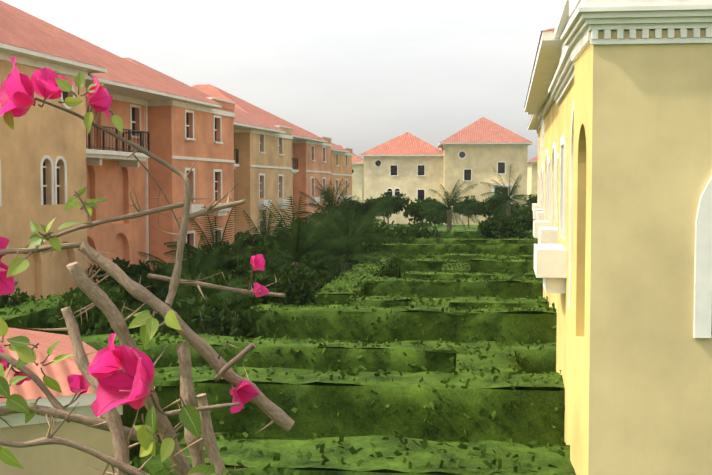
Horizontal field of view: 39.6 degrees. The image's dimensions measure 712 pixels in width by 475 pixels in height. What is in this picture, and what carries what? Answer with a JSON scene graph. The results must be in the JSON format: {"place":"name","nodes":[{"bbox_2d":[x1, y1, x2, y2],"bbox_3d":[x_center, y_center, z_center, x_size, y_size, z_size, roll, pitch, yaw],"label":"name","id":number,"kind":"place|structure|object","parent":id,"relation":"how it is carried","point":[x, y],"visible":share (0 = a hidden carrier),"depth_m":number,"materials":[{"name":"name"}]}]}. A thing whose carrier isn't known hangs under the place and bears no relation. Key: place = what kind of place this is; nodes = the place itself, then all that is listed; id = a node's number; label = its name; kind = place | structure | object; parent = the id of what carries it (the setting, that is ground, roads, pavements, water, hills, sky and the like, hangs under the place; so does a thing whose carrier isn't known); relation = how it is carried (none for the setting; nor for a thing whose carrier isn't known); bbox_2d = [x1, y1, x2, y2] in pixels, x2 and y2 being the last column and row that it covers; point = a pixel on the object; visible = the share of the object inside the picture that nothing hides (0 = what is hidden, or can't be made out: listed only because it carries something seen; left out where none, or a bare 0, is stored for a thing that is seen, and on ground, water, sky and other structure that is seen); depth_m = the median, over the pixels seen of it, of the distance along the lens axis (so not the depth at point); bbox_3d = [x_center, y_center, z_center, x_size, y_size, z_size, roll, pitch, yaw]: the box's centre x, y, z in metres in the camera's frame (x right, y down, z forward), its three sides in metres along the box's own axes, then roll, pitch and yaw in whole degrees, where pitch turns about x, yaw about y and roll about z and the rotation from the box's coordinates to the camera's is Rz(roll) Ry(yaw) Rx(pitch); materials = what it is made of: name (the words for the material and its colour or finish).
{"place":"outdoors","nodes":[
{"label":"outdoors","id":0,"kind":"place"},
{"bbox_2d":[0,57,294,474],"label":"bougainvillea","id":1,"kind":"object","parent":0,"point":[113,376],"visible":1,"depth_m":0.74,"materials":[{"name":"brown plant"}]},
{"bbox_2d":[1,0,563,160],"label":"sky","id":2,"kind":"structure","parent":0,"point":[361,75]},
{"bbox_2d":[156,224,530,330],"bbox_3d":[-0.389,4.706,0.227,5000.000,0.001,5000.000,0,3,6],"label":"ground","id":3,"kind":"structure","parent":0,"point":[443,227],"depth_m":118.39,"materials":[{"name":"green plant"}]},
{"bbox_2d":[0,287,35,308],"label":"shrub","id":4,"kind":"object","parent":3,"relation":"on","point":[14,300],"visible":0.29,"depth_m":29.27,"materials":[{"name":"green plant"}]},
{"bbox_2d":[0,7,107,300],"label":"apartment building","id":5,"kind":"structure","parent":3,"relation":"on","point":[42,164],"depth_m":36.02,"materials":[{"name":"paint"}]},
{"bbox_2d":[0,327,155,474],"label":"house","id":6,"kind":"structure","parent":3,"relation":"on","point":[53,459],"depth_m":13.84,"materials":[{"name":"beige paint"}]},
{"bbox_2d":[41,284,143,334],"bbox_3d":[-6.987,2.315,26.566,2.675,2.172,2.639,1,3,25],"label":"shrub","id":7,"kind":"object","parent":3,"relation":"on","point":[79,297],"visible":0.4,"depth_m":26.26,"materials":[{"name":"green plant"}]},
{"bbox_2d":[87,257,139,284],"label":"shrub","id":8,"kind":"object","parent":3,"relation":"on","point":[119,262],"visible":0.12,"depth_m":39.03,"materials":[{"name":"green plant"}]},
{"bbox_2d":[0,0,235,283],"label":"apartment building","id":9,"kind":"structure","parent":3,"relation":"on","point":[180,128],"depth_m":48.26,"materials":[{"name":"paint"}]},
{"bbox_2d":[82,307,156,334],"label":"shrub","id":10,"kind":"object","parent":3,"relation":"on","point":[103,326],"visible":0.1,"depth_m":22.24,"materials":[{"name":"green plant"}]},
{"bbox_2d":[0,244,252,333],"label":"hedge","id":11,"kind":"object","parent":3,"relation":"on","point":[30,313],"visible":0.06,"depth_m":27.04,"materials":[{"name":"green plant"}]},
{"bbox_2d":[103,259,184,320],"bbox_3d":[-7.142,1.891,34.122,3.261,2.265,3.018,0,3,6],"label":"shrub","id":12,"kind":"object","parent":3,"relation":"on","point":[143,267],"visible":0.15,"depth_m":33.63,"materials":[{"name":"green plant"}]},
{"bbox_2d":[132,231,226,328],"bbox_3d":[-5.274,1.579,31.845,3.943,3.587,4.134,0,3,6],"label":"palm","id":13,"kind":"object","parent":3,"relation":"on","point":[186,256],"visible":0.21,"depth_m":31.63,"materials":[{"name":"green plant"}]},
{"bbox_2d":[126,252,254,334],"bbox_3d":[-4.519,2.319,27.508,4.002,3.756,3.792,0,3,6],"label":"palm","id":14,"kind":"object","parent":3,"relation":"on","point":[188,291],"visible":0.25,"depth_m":27.21,"materials":[{"name":"green plant"}]},
{"bbox_2d":[124,58,292,240],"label":"apartment building","id":15,"kind":"structure","parent":3,"relation":"on","point":[263,168],"depth_m":69.08,"materials":[{"name":"beige paint"}]},
{"bbox_2d":[161,293,265,337],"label":"shrub","id":16,"kind":"object","parent":3,"relation":"on","point":[224,324],"visible":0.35,"depth_m":22.89,"materials":[{"name":"green plant"}]},
{"bbox_2d":[164,267,262,327],"bbox_3d":[-4.110,2.054,29.250,2.996,2.425,3.037,0,3,6],"label":"shrub","id":17,"kind":"object","parent":3,"relation":"on","point":[220,281],"visible":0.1,"depth_m":28.98,"materials":[{"name":"green plant"}]},
{"bbox_2d":[159,205,272,285],"bbox_3d":[-5.307,0.822,37.470,4.372,4.308,4.492,0,3,6],"label":"palm","id":18,"kind":"object","parent":3,"relation":"on","point":[243,253],"visible":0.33,"depth_m":37.22,"materials":[{"name":"green plant"}]},
{"bbox_2d":[190,241,246,273],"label":"shrub","id":19,"kind":"object","parent":3,"relation":"on","point":[227,246],"visible":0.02,"depth_m":47.82,"materials":[{"name":"green plant"}]},
{"bbox_2d":[204,249,273,286],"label":"shrub","id":20,"kind":"object","parent":3,"relation":"on","point":[242,269],"visible":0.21,"depth_m":36.26,"materials":[{"name":"green plant"}]},
{"bbox_2d":[234,231,257,247],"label":"shrub","id":21,"kind":"object","parent":3,"relation":"on","point":[236,236],"visible":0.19,"depth_m":58.77,"materials":[{"name":"green plant"}]},
{"bbox_2d":[234,269,285,314],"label":"shrub","id":22,"kind":"object","parent":3,"relation":"on","point":[276,287],"visible":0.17,"depth_m":31.21,"materials":[{"name":"green plant"}]},
{"bbox_2d":[192,84,331,223],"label":"apartment building","id":23,"kind":"structure","parent":3,"relation":"on","point":[311,156],"depth_m":88.64,"materials":[{"name":"orange paint"}]},
{"bbox_2d":[248,229,290,258],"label":"shrub","id":24,"kind":"object","parent":3,"relation":"on","point":[264,245],"visible":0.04,"depth_m":52.26,"materials":[{"name":"green plant"}]},
{"bbox_2d":[232,209,313,273],"bbox_3d":[-4.088,0.690,43.807,4.230,3.987,4.220,0,3,6],"label":"palm","id":25,"kind":"object","parent":3,"relation":"on","point":[265,232],"visible":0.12,"depth_m":43.58,"materials":[{"name":"green plant"}]},
{"bbox_2d":[243,239,315,291],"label":"shrub","id":26,"kind":"object","parent":3,"relation":"on","point":[266,250],"visible":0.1,"depth_m":40.49,"materials":[{"name":"green plant"}]},
{"bbox_2d":[235,196,361,290],"bbox_3d":[-2.233,0.643,37.831,4.055,4.564,4.331,2,3,31],"label":"palm","id":27,"kind":"object","parent":3,"relation":"on","point":[294,245],"visible":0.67,"depth_m":37.54,"materials":[{"name":"green plant"}]},
{"bbox_2d":[275,265,330,304],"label":"shrub","id":28,"kind":"object","parent":3,"relation":"on","point":[305,281],"visible":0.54,"depth_m":33.02,"materials":[{"name":"green plant"}]},
{"bbox_2d":[270,205,351,272],"bbox_3d":[-2.606,0.367,48.787,4.877,4.024,4.667,0,3,6],"label":"palm","id":29,"kind":"object","parent":3,"relation":"on","point":[319,207],"visible":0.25,"depth_m":48.57,"materials":[{"name":"green plant"}]},
{"bbox_2d":[81,332,556,373],"bbox_3d":[-1.102,2.889,20.552,12.386,1.746,1.633,0,3,6],"label":"hedge","id":30,"kind":"object","parent":3,"relation":"on","point":[321,354],"visible":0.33,"depth_m":19.97,"materials":[{"name":"green plant"}]},
{"bbox_2d":[311,224,345,269],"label":"shrub","id":31,"kind":"object","parent":3,"relation":"on","point":[323,239],"visible":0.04,"depth_m":54.62,"materials":[{"name":"green plant"}]},
{"bbox_2d":[306,130,352,204],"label":"apartment building","id":32,"kind":"structure","parent":3,"relation":"on","point":[341,163],"depth_m":111.64,"materials":[{"name":"paint"}]},
{"bbox_2d":[302,178,359,233],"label":"palm","id":33,"kind":"object","parent":3,"relation":"on","point":[344,192],"visible":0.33,"depth_m":72.40,"materials":[{"name":"green plant"}]},
{"bbox_2d":[302,234,361,281],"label":"shrub","id":34,"kind":"object","parent":3,"relation":"on","point":[320,265],"visible":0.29,"depth_m":45.55,"materials":[{"name":"green plant"}]},
{"bbox_2d":[292,186,372,233],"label":"palm","id":35,"kind":"object","parent":3,"relation":"on","point":[326,192],"visible":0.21,"depth_m":60.57,"materials":[{"name":"green plant"}]},
{"bbox_2d":[120,362,564,465],"bbox_3d":[-0.171,3.028,16.217,9.272,1.857,1.573,0,3,6],"label":"hedge","id":36,"kind":"object","parent":3,"relation":"on","point":[456,406],"visible":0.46,"depth_m":15.63,"materials":[{"name":"green plant"}]},
{"bbox_2d":[301,210,399,279],"bbox_3d":[-0.344,0.894,42.860,3.869,4.303,4.081,2,3,28],"label":"palm","id":37,"kind":"object","parent":3,"relation":"on","point":[346,252],"visible":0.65,"depth_m":42.66,"materials":[{"name":"green plant"}]},
{"bbox_2d":[338,145,363,203],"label":"villa","id":38,"kind":"object","parent":3,"relation":"on","point":[358,176],"visible":0.21,"depth_m":152.69,"materials":[{"name":"beige paint"}]},
{"bbox_2d":[130,431,575,474],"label":"hedge","id":39,"kind":"object","parent":3,"relation":"on","point":[396,454],"visible":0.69,"depth_m":11.66,"materials":[{"name":"green plant"}]},
{"bbox_2d":[305,195,402,271],"bbox_3d":[-0.217,0.079,50.352,4.486,4.444,4.238,-2,3,-31],"label":"palm","id":40,"kind":"object","parent":3,"relation":"on","point":[355,211],"visible":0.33,"depth_m":50.34,"materials":[{"name":"green plant"}]},
{"bbox_2d":[312,251,398,305],"bbox_3d":[0.401,1.933,39.319,1.627,1.758,19.337,0,3,6],"label":"hedge","id":41,"kind":"object","parent":3,"relation":"on","point":[341,289],"visible":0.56,"depth_m":33.96,"materials":[{"name":"green plant"}]},
{"bbox_2d":[336,200,375,221],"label":"tree","id":42,"kind":"object","parent":3,"relation":"on","point":[367,207],"visible":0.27,"depth_m":93.20,"materials":[{"name":"green plant"}]},
{"bbox_2d":[343,231,382,262],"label":"shrub","id":43,"kind":"object","parent":3,"relation":"on","point":[370,248],"visible":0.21,"depth_m":52.93,"materials":[{"name":"green plant"}]},
{"bbox_2d":[343,216,382,232],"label":"shrub","id":44,"kind":"object","parent":3,"relation":"on","point":[375,224],"depth_m":70.18,"materials":[{"name":"green plant"}]},
{"bbox_2d":[364,196,396,224],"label":"tree","id":45,"kind":"object","parent":3,"relation":"on","point":[368,200],"visible":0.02,"depth_m":123.96,"materials":[{"name":"green plant"}]},
{"bbox_2d":[364,192,409,224],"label":"tree","id":46,"kind":"object","parent":3,"relation":"on","point":[398,202],"visible":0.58,"depth_m":102.48,"materials":[{"name":"green plant"}]},
{"bbox_2d":[367,221,414,243],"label":"shrub","id":47,"kind":"object","parent":3,"relation":"on","point":[399,235],"visible":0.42,"depth_m":60.85,"materials":[{"name":"green plant"}]},
{"bbox_2d":[258,241,535,269],"bbox_3d":[2.327,1.058,56.765,16.965,1.748,1.611,0,3,6],"label":"hedge","id":48,"kind":"object","parent":3,"relation":"on","point":[406,250],"visible":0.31,"depth_m":55.88,"materials":[{"name":"green plant"}]},
{"bbox_2d":[359,132,443,223],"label":"villa","id":49,"kind":"object","parent":3,"relation":"on","point":[410,166],"visible":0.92,"depth_m":130.75,"materials":[{"name":"beige paint"}]},
{"bbox_2d":[249,301,556,342],"bbox_3d":[1.362,2.564,24.648,8.308,1.956,1.478,0,3,6],"label":"hedge","id":50,"kind":"object","parent":3,"relation":"on","point":[432,322],"visible":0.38,"depth_m":24.13,"materials":[{"name":"green plant"}]},
{"bbox_2d":[283,236,537,243],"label":"hedge","id":51,"kind":"object","parent":3,"relation":"on","point":[451,240],"visible":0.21,"depth_m":63.74,"materials":[{"name":"green plant"}]},
{"bbox_2d":[403,221,438,238],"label":"shrub","id":52,"kind":"object","parent":3,"relation":"on","point":[422,232],"visible":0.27,"depth_m":69.11,"materials":[{"name":"green plant"}]},
{"bbox_2d":[403,198,446,224],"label":"tree","id":53,"kind":"object","parent":3,"relation":"on","point":[412,209],"visible":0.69,"depth_m":87.39,"materials":[{"name":"green plant"}]},
{"bbox_2d":[408,297,450,306],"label":"hedge","id":54,"kind":"object","parent":3,"relation":"on","point":[442,303],"visible":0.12,"depth_m":27.72,"materials":[{"name":"green plant"}]},
{"bbox_2d":[414,197,451,226],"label":"tree","id":55,"kind":"object","parent":3,"relation":"on","point":[431,200],"visible":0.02,"depth_m":120.44,"materials":[{"name":"green plant"}]},
{"bbox_2d":[416,180,478,230],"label":"palm","id":56,"kind":"object","parent":3,"relation":"on","point":[449,211],"visible":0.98,"depth_m":77.53,"materials":[{"name":"green plant"}]},
{"bbox_2d":[347,293,548,307],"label":"hedge","id":57,"kind":"object","parent":3,"relation":"on","point":[468,301],"visible":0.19,"depth_m":28.62,"materials":[{"name":"green plant"}]},
{"bbox_2d":[365,276,542,298],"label":"hedge","id":58,"kind":"object","parent":3,"relation":"on","point":[460,287],"visible":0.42,"depth_m":32.98,"materials":[{"name":"green plant"}]},
{"bbox_2d":[440,260,472,272],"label":"hedge","id":59,"kind":"object","parent":3,"relation":"on","point":[450,266],"visible":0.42,"depth_m":40.92,"materials":[{"name":"green plant"}]},
{"bbox_2d":[391,229,536,238],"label":"hedge","id":60,"kind":"object","parent":3,"relation":"on","point":[454,233],"visible":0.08,"depth_m":72.65,"materials":[{"name":"green plant"}]},
{"bbox_2d":[397,256,533,277],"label":"hedge","id":61,"kind":"object","parent":3,"relation":"on","point":[513,265],"visible":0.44,"depth_m":42.97,"materials":[{"name":"green plant"}]},
{"bbox_2d":[451,195,485,228],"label":"tree","id":62,"kind":"object","parent":3,"relation":"on","point":[472,205],"visible":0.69,"depth_m":114.31,"materials":[{"name":"green plant"}]},
{"bbox_2d":[401,269,540,279],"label":"hedge","id":63,"kind":"object","parent":3,"relation":"on","point":[444,275],"visible":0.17,"depth_m":38.05,"materials":[{"name":"green plant"}]},
{"bbox_2d":[416,252,533,259],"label":"hedge","id":64,"kind":"object","parent":3,"relation":"on","point":[454,255],"visible":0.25,"depth_m":48.43,"materials":[{"name":"green plant"}]},
{"bbox_2d":[445,343,523,389],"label":"hedge","id":65,"kind":"object","parent":3,"relation":"on","point":[502,361],"visible":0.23,"depth_m":17.95,"materials":[{"name":"green plant"}]},
{"bbox_2d":[437,117,532,224],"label":"villa","id":66,"kind":"object","parent":3,"relation":"on","point":[481,150],"visible":0.69,"depth_m":126.95,"materials":[{"name":"beige paint"}]},
{"bbox_2d":[479,193,520,216],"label":"tree","id":67,"kind":"object","parent":3,"relation":"on","point":[488,207],"visible":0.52,"depth_m":96.96,"materials":[{"name":"green plant"}]},
{"bbox_2d":[477,214,525,238],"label":"bush","id":68,"kind":"object","parent":3,"relation":"on","point":[493,225],"visible":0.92,"depth_m":70.36,"materials":[{"name":"green plant"}]},
{"bbox_2d":[494,254,521,259],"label":"hedge","id":69,"kind":"object","parent":3,"relation":"on","point":[503,257],"visible":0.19,"depth_m":47.07,"materials":[{"name":"green plant"}]},
{"bbox_2d":[481,165,535,216],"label":"palm","id":70,"kind":"object","parent":3,"relation":"on","point":[508,209],"visible":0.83,"depth_m":88.59,"materials":[{"name":"green plant"}]},
{"bbox_2d":[491,272,529,279],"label":"hedge","id":71,"kind":"object","parent":3,"relation":"on","point":[503,275],"visible":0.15,"depth_m":36.30,"materials":[{"name":"green plant"}]},
{"bbox_2d":[494,225,529,238],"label":"shrub","id":72,"kind":"object","parent":3,"relation":"on","point":[523,235],"visible":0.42,"depth_m":69.57,"materials":[{"name":"green plant"}]},
{"bbox_2d":[508,206,533,230],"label":"bush","id":73,"kind":"object","parent":3,"relation":"on","point":[523,215],"visible":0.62,"depth_m":82.03,"materials":[{"name":"green plant"}]},
{"bbox_2d":[523,201,534,213],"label":"tree","id":74,"kind":"object","parent":3,"relation":"on","point":[529,206],"depth_m":108.45,"materials":[{"name":"green plant"}]},
{"bbox_2d":[526,194,536,202],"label":"tree","id":75,"kind":"object","parent":3,"relation":"on","point":[534,200],"visible":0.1,"depth_m":118.47,"materials":[{"name":"green plant"}]},
{"bbox_2d":[527,156,537,205],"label":"villa","id":76,"kind":"object","parent":3,"relation":"on","point":[532,171],"visible":0.1,"depth_m":157.56,"materials":[{"name":"beige paint"}]},
{"bbox_2d":[528,115,540,238],"bbox_3d":[15.567,-3.475,55.756,11.300,10.800,17.300,0,3,9],"label":"villa","id":77,"kind":"object","parent":3,"relation":"on","point":[535,122],"visible":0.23,"depth_m":60.30,"materials":[{"name":"yellow paint"}]},
{"bbox_2d":[527,112,544,219],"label":"building","id":78,"kind":"structure","parent":3,"relation":"on","point":[538,214],"depth_m":44.55,"materials":[{"name":"beige paint"}]},
{"bbox_2d":[524,28,560,313],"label":"building","id":79,"kind":"structure","parent":3,"relation":"on","point":[539,98],"depth_m":25.02,"materials":[{"name":"yellow paint"}]},
{"bbox_2d":[561,0,711,474],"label":"building","id":80,"kind":"structure","parent":3,"relation":"on","point":[641,368],"depth_m":9.71,"materials":[{"name":"yellow paint"}]},
{"bbox_2d":[534,0,573,444],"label":"building","id":81,"kind":"structure","parent":0,"point":[553,266],"depth_m":15.02,"materials":[{"name":"yellow paint"}]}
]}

